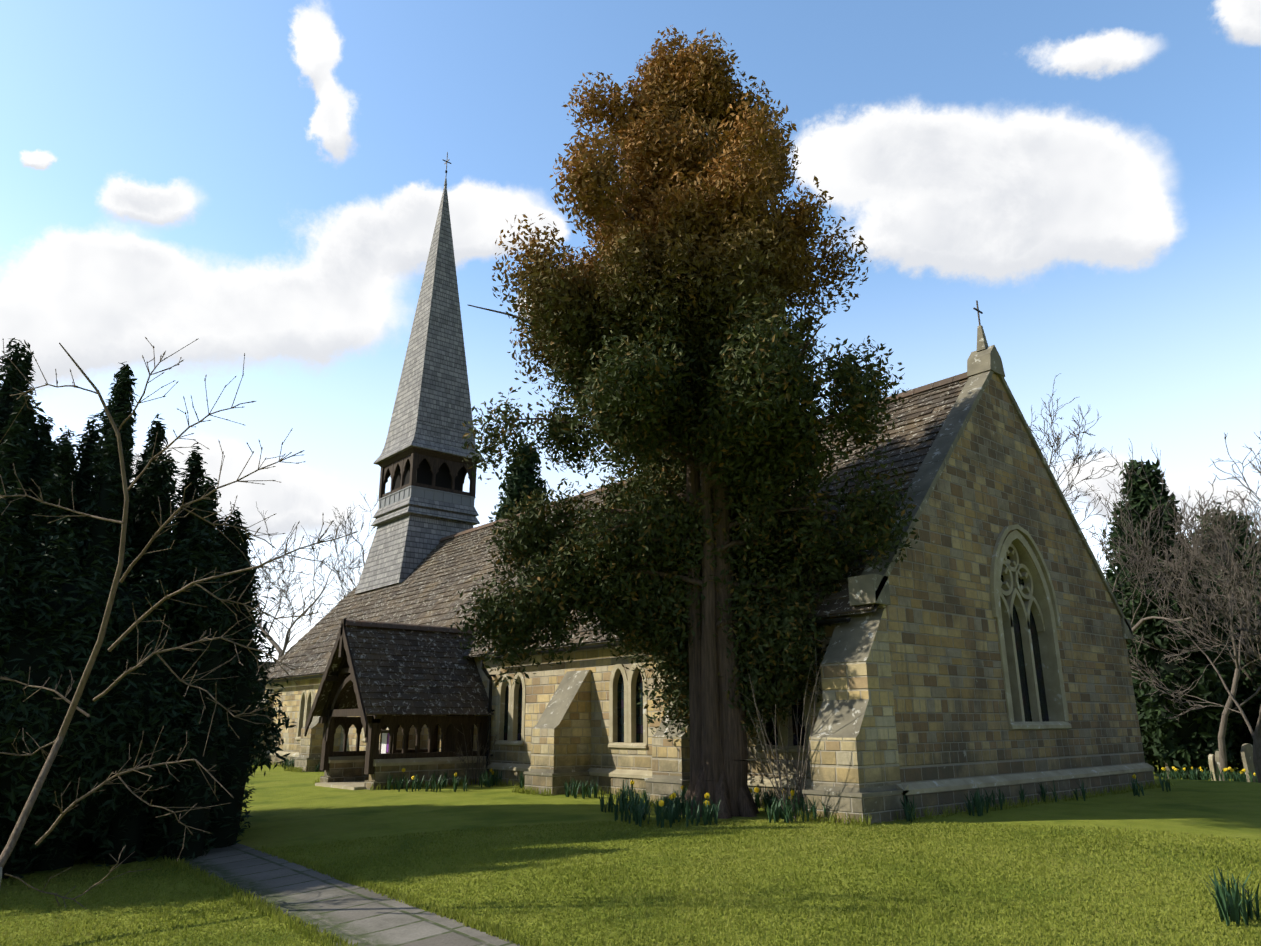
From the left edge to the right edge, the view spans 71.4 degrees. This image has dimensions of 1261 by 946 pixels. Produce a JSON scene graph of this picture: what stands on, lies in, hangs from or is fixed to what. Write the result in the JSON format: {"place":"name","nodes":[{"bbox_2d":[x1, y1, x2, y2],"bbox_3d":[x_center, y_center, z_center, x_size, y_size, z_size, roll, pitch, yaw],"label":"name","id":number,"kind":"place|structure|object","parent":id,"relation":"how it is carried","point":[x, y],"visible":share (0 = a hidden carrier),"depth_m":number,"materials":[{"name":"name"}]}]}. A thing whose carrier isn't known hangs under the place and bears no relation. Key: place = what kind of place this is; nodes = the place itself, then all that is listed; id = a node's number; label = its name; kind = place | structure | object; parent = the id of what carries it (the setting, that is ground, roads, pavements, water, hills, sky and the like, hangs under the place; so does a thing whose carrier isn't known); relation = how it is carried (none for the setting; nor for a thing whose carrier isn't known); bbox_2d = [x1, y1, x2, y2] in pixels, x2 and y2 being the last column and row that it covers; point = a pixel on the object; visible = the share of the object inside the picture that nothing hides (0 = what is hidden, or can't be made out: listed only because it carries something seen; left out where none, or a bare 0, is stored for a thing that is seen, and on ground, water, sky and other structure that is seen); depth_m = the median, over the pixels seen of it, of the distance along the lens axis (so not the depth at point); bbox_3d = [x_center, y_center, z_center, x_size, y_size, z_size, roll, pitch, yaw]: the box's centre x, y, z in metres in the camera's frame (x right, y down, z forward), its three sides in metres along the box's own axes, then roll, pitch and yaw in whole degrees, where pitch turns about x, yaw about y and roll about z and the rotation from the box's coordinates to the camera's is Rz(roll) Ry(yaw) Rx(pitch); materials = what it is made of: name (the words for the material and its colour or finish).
{"place":"outdoors","nodes":[
{"label":"outdoors","id":0,"kind":"place"},
{"bbox_2d":[164,843,519,945],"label":"paved path","id":1,"kind":"structure","parent":0,"point":[361,916],"depth_m":8.17,"materials":[{"name":"grey stone"}]},
{"bbox_2d":[315,756,485,789],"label":"porch dwarf walls","id":2,"kind":"structure","parent":0,"point":[344,772],"depth_m":19.68,"materials":[{"name":"beige stone"}]},
{"bbox_2d":[345,620,475,633],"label":"porch roof ridge","id":3,"kind":"structure","parent":0,"point":[399,626],"depth_m":21.16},
{"bbox_2d":[0,760,1260,945],"bbox_3d":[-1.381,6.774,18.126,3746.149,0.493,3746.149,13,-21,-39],"label":"ground","id":4,"kind":"structure","parent":0,"point":[288,808],"depth_m":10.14,"materials":[{"name":"green plant"}]},
{"bbox_2d":[0,867,1,885],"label":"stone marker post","id":5,"kind":"object","parent":4,"relation":"on","point":[0,875],"visible":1,"depth_m":7.15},
{"bbox_2d":[0,338,296,879],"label":"irish yew","id":6,"kind":"object","parent":4,"relation":"on","point":[213,556],"depth_m":11.46,"materials":[{"name":"green plant"}]},
{"bbox_2d":[132,453,181,522],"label":"bare tree","id":7,"kind":"object","parent":4,"relation":"on","point":[140,464],"visible":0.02,"depth_m":33.92,"materials":[{"name":"brown plant"}]},
{"bbox_2d":[0,337,357,908],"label":"young bare tree","id":8,"kind":"object","parent":4,"relation":"on","point":[21,821],"visible":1,"depth_m":8.52,"materials":[{"name":"brown plant"}]},
{"bbox_2d":[253,661,273,701],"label":"distant woodland band","id":9,"kind":"object","parent":4,"relation":"on","point":[264,671],"visible":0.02,"depth_m":173.60,"materials":[{"name":"green plant"}]},
{"bbox_2d":[251,501,369,693],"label":"bare tree","id":10,"kind":"object","parent":4,"relation":"on","point":[280,651],"visible":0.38,"depth_m":45.59,"materials":[{"name":"brown plant"}]},
{"bbox_2d":[304,491,377,617],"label":"bare tree","id":11,"kind":"object","parent":4,"relation":"on","point":[343,561],"visible":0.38,"depth_m":59.25,"materials":[{"name":"brown plant"}]},
{"bbox_2d":[304,619,487,773],"bbox_3d":[-5.424,5.271,20.841,3.220,3.370,3.300,13,-21,-39],"label":"porch timber frame","id":12,"kind":"object","parent":4,"relation":"on","point":[332,718],"visible":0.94,"depth_m":20.25,"materials":[{"name":"brown wood"}]},
{"bbox_2d":[314,625,493,715],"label":"porch roof tiles","id":13,"kind":"object","parent":12,"relation":"on","point":[401,672],"visible":0.52,"depth_m":20.40,"materials":[{"name":"brown tile"}]},
{"bbox_2d":[488,435,553,521],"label":"conifer","id":14,"kind":"object","parent":4,"relation":"on","point":[526,473],"depth_m":45.79,"materials":[{"name":"green plant"}]},
{"bbox_2d":[251,608,904,823],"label":"buttresses","id":15,"kind":"structure","parent":4,"relation":"on","point":[854,760],"depth_m":12.90,"materials":[{"name":"stone"}]},
{"bbox_2d":[454,647,820,821],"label":"wall shrub stems","id":16,"kind":"object","parent":4,"relation":"on","point":[799,783],"visible":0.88,"depth_m":12.66,"materials":[{"name":"brown plant"}]},
{"bbox_2d":[449,25,918,818],"bbox_3d":[0.937,-1.521,15.113,6.776,14.148,6.768,13,-21,-39],"label":"tree","id":17,"kind":"object","parent":4,"relation":"on","point":[713,331],"depth_m":13.74,"materials":[{"name":"green plant"}]},
{"bbox_2d":[264,373,1154,818],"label":"church walls","id":18,"kind":"structure","parent":4,"relation":"on","point":[958,739],"depth_m":16.14,"materials":[{"name":"stone"}]},
{"bbox_2d":[379,728,396,753],"bbox_3d":[-5.447,6.318,19.642,0.060,1.200,0.670,13,-21,-39],"label":"notice board","id":19,"kind":"object","parent":18,"relation":"attached to","point":[384,741],"visible":0.42,"depth_m":19.74,"materials":[{"name":"white paper"}]},
{"bbox_2d":[445,715,473,751],"bbox_3d":[-4.206,6.313,21.636,0.050,2.310,1.300,13,-21,-39],"label":"porch door","id":20,"kind":"structure","parent":18,"relation":"in","point":[449,737],"depth_m":21.56,"materials":[{"name":"brown wood"}]},
{"bbox_2d":[262,617,850,778],"bbox_3d":[-5.078,6.256,22.381,0.410,2.739,25.900,13,-21,-39],"label":"gutter downpipe","id":21,"kind":"object","parent":18,"relation":"attached to","point":[823,622],"visible":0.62,"depth_m":20.29,"materials":[{"name":"black metal"}]},
{"bbox_2d":[295,524,1071,752],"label":"church windows","id":22,"kind":"structure","parent":18,"relation":"attached to","point":[1020,597],"depth_m":16.38,"materials":[{"name":"stone"}]},
{"bbox_2d":[258,379,1128,679],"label":"nave roof tiles","id":23,"kind":"object","parent":18,"relation":"on","point":[434,583],"visible":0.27,"depth_m":25.82,"materials":[{"name":"tile"}]},
{"bbox_2d":[355,185,484,593],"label":"spire shingles","id":24,"kind":"object","parent":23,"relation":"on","point":[432,410],"visible":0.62,"depth_m":34.96,"materials":[{"name":"grey wood"}]},
{"bbox_2d":[378,178,475,508],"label":"spire trim","id":25,"kind":"structure","parent":24,"relation":"on","point":[430,494],"depth_m":33.91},
{"bbox_2d":[394,459,462,490],"bbox_3d":[-8.114,0.369,35.127,2.000,1.330,2.000,13,-21,-39],"label":"belfry","id":26,"kind":"object","parent":25,"relation":"on","point":[424,476],"visible":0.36,"depth_m":34.45,"materials":[{"name":"black"}]},
{"bbox_2d":[442,152,450,177],"bbox_3d":[-8.195,-13.684,39.139,0.328,1.400,0.328,-1,-16,4],"label":"cross finial","id":27,"kind":"object","parent":25,"relation":"attached to","point":[446,162],"visible":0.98,"depth_m":39.14,"materials":[{"name":"grey metal"}]},
{"bbox_2d":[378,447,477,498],"bbox_3d":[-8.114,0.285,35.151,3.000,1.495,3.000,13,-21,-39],"label":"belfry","id":28,"kind":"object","parent":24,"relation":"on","point":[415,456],"visible":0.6,"depth_m":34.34,"materials":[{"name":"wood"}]},
{"bbox_2d":[439,372,968,541],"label":"ridge tiles","id":29,"kind":"object","parent":23,"relation":"on","point":[940,383],"visible":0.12,"depth_m":18.80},
{"bbox_2d":[848,325,1133,639],"bbox_3d":[7.100,-0.087,16.985,9.660,6.020,0.490,13,-21,-39],"label":"gable coping","id":30,"kind":"object","parent":18,"relation":"attached to","point":[869,585],"visible":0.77,"depth_m":15.96,"materials":[{"name":"grey stone"}]},
{"bbox_2d":[973,300,982,325],"bbox_3d":[7.089,-3.230,17.889,0.340,0.620,0.024,13,-21,-39],"label":"cross","id":31,"kind":"object","parent":30,"relation":"on","point":[977,310],"visible":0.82,"depth_m":17.88,"materials":[{"name":"grey metal"}]},
{"bbox_2d":[254,757,1260,925],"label":"daffodils","id":32,"kind":"object","parent":4,"relation":"on","point":[1233,906],"visible":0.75,"depth_m":12.66,"materials":[{"name":"green plant"}]},
{"bbox_2d":[818,350,893,404],"bbox_3d":[9.324,4.183,37.720,16.235,16.413,9.711,41,-43,-66],"label":"bare tree","id":33,"kind":"object","parent":4,"relation":"on","point":[874,385],"depth_m":35.02,"materials":[{"name":"brown plant"}]},
{"bbox_2d":[884,388,1101,529],"bbox_3d":[12.696,3.438,32.565,6.897,14.858,11.386,5,-17,-17],"label":"bare tree","id":34,"kind":"object","parent":4,"relation":"on","point":[1080,491],"visible":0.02,"depth_m":30.93,"materials":[{"name":"brown plant"}]},
{"bbox_2d":[1100,496,1130,584],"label":"evergreen tree","id":35,"kind":"object","parent":4,"relation":"on","point":[1114,533],"depth_m":38.54,"materials":[{"name":"green plant"}]},
{"bbox_2d":[1029,373,1246,632],"bbox_3d":[12.734,2.611,24.684,8.400,11.872,7.957,13,-21,-39],"label":"bare tree","id":36,"kind":"object","parent":4,"relation":"on","point":[1139,623],"visible":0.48,"depth_m":25.37,"materials":[{"name":"brown plant"}]},
{"bbox_2d":[1134,651,1173,776],"bbox_3d":[17.480,7.035,29.535,2.405,6.200,2.405,-8,-18,25],"label":"evergreen","id":37,"kind":"object","parent":4,"relation":"on","point":[1149,755],"visible":0.06,"depth_m":28.56,"materials":[{"name":"green plant"}]},
{"bbox_2d":[1146,525,1208,779],"bbox_3d":[16.457,4.771,26.792,1.433,9.000,1.433,-8,-18,25],"label":"conifer tree","id":38,"kind":"object","parent":4,"relation":"on","point":[1184,732],"visible":0.06,"depth_m":25.79,"materials":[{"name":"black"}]},
{"bbox_2d":[1106,569,1248,776],"bbox_3d":[17.587,6.569,29.586,5.112,7.444,4.879,13,-21,-39],"label":"evergreen foliage","id":39,"kind":"object","parent":4,"relation":"on","point":[1118,596],"visible":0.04,"depth_m":28.48,"materials":[{"name":"green plant"}]},
{"bbox_2d":[1115,459,1244,779],"bbox_3d":[16.445,4.290,26.879,3.184,9.878,3.297,13,-21,-39],"label":"evergreen tree","id":40,"kind":"object","parent":4,"relation":"on","point":[1140,495],"visible":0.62,"depth_m":26.07,"materials":[{"name":"green plant"}]},
{"bbox_2d":[1100,521,1260,782],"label":"bare tree","id":41,"kind":"object","parent":4,"relation":"on","point":[1256,735],"visible":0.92,"depth_m":20.76,"materials":[{"name":"brown plant"}]},
{"bbox_2d":[1102,475,1260,780],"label":"bare tree","id":42,"kind":"object","parent":4,"relation":"on","point":[1226,712],"visible":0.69,"depth_m":22.87,"materials":[{"name":"brown plant"}]},
{"bbox_2d":[1119,503,1260,695],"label":"bare tree","id":43,"kind":"object","parent":4,"relation":"on","point":[1252,668],"visible":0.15,"depth_m":27.61,"materials":[{"name":"brown plant"}]},
{"bbox_2d":[1133,503,1260,702],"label":"bare tree","id":44,"kind":"object","parent":4,"relation":"on","point":[1192,599],"visible":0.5,"depth_m":24.18,"materials":[{"name":"brown plant"}]},
{"bbox_2d":[1150,488,1260,665],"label":"bare tree","id":45,"kind":"object","parent":4,"relation":"on","point":[1206,648],"visible":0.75,"depth_m":22.30,"materials":[{"name":"brown plant"}]},
{"bbox_2d":[1164,743,1255,781],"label":"gravestones","id":46,"kind":"object","parent":4,"relation":"on","point":[1247,754],"visible":0.38,"depth_m":24.52,"materials":[{"name":"stone"}]},
{"bbox_2d":[1208,754,1216,780],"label":"gravestones","id":47,"kind":"object","parent":4,"relation":"on","point":[1211,761],"visible":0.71,"depth_m":24.67,"materials":[{"name":"stone"}]},
{"bbox_2d":[1187,502,1260,770],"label":"evergreen foliage","id":48,"kind":"object","parent":4,"relation":"on","point":[1236,749],"visible":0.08,"depth_m":31.96,"materials":[{"name":"green plant"}]},
{"bbox_2d":[1209,431,1260,503],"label":"bare tree","id":49,"kind":"object","parent":4,"relation":"on","point":[1259,472],"visible":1,"depth_m":21.45,"materials":[{"name":"brown plant"}]},
{"bbox_2d":[1217,553,1257,750],"bbox_3d":[22.614,6.573,32.229,3.854,8.500,3.854,-8,-18,25],"label":"evergreen","id":50,"kind":"object","parent":4,"relation":"on","point":[1244,732],"depth_m":30.97,"materials":[{"name":"green plant"}]},
{"bbox_2d":[1218,560,1260,738],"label":"evergreen tree","id":51,"kind":"object","parent":4,"relation":"on","point":[1243,687],"visible":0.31,"depth_m":28.61,"materials":[{"name":"green plant"}]},
{"bbox_2d":[0,0,1260,661],"label":"sky","id":52,"kind":"structure","parent":0,"point":[263,180],"materials":[{"name":"blue"}]}
]}

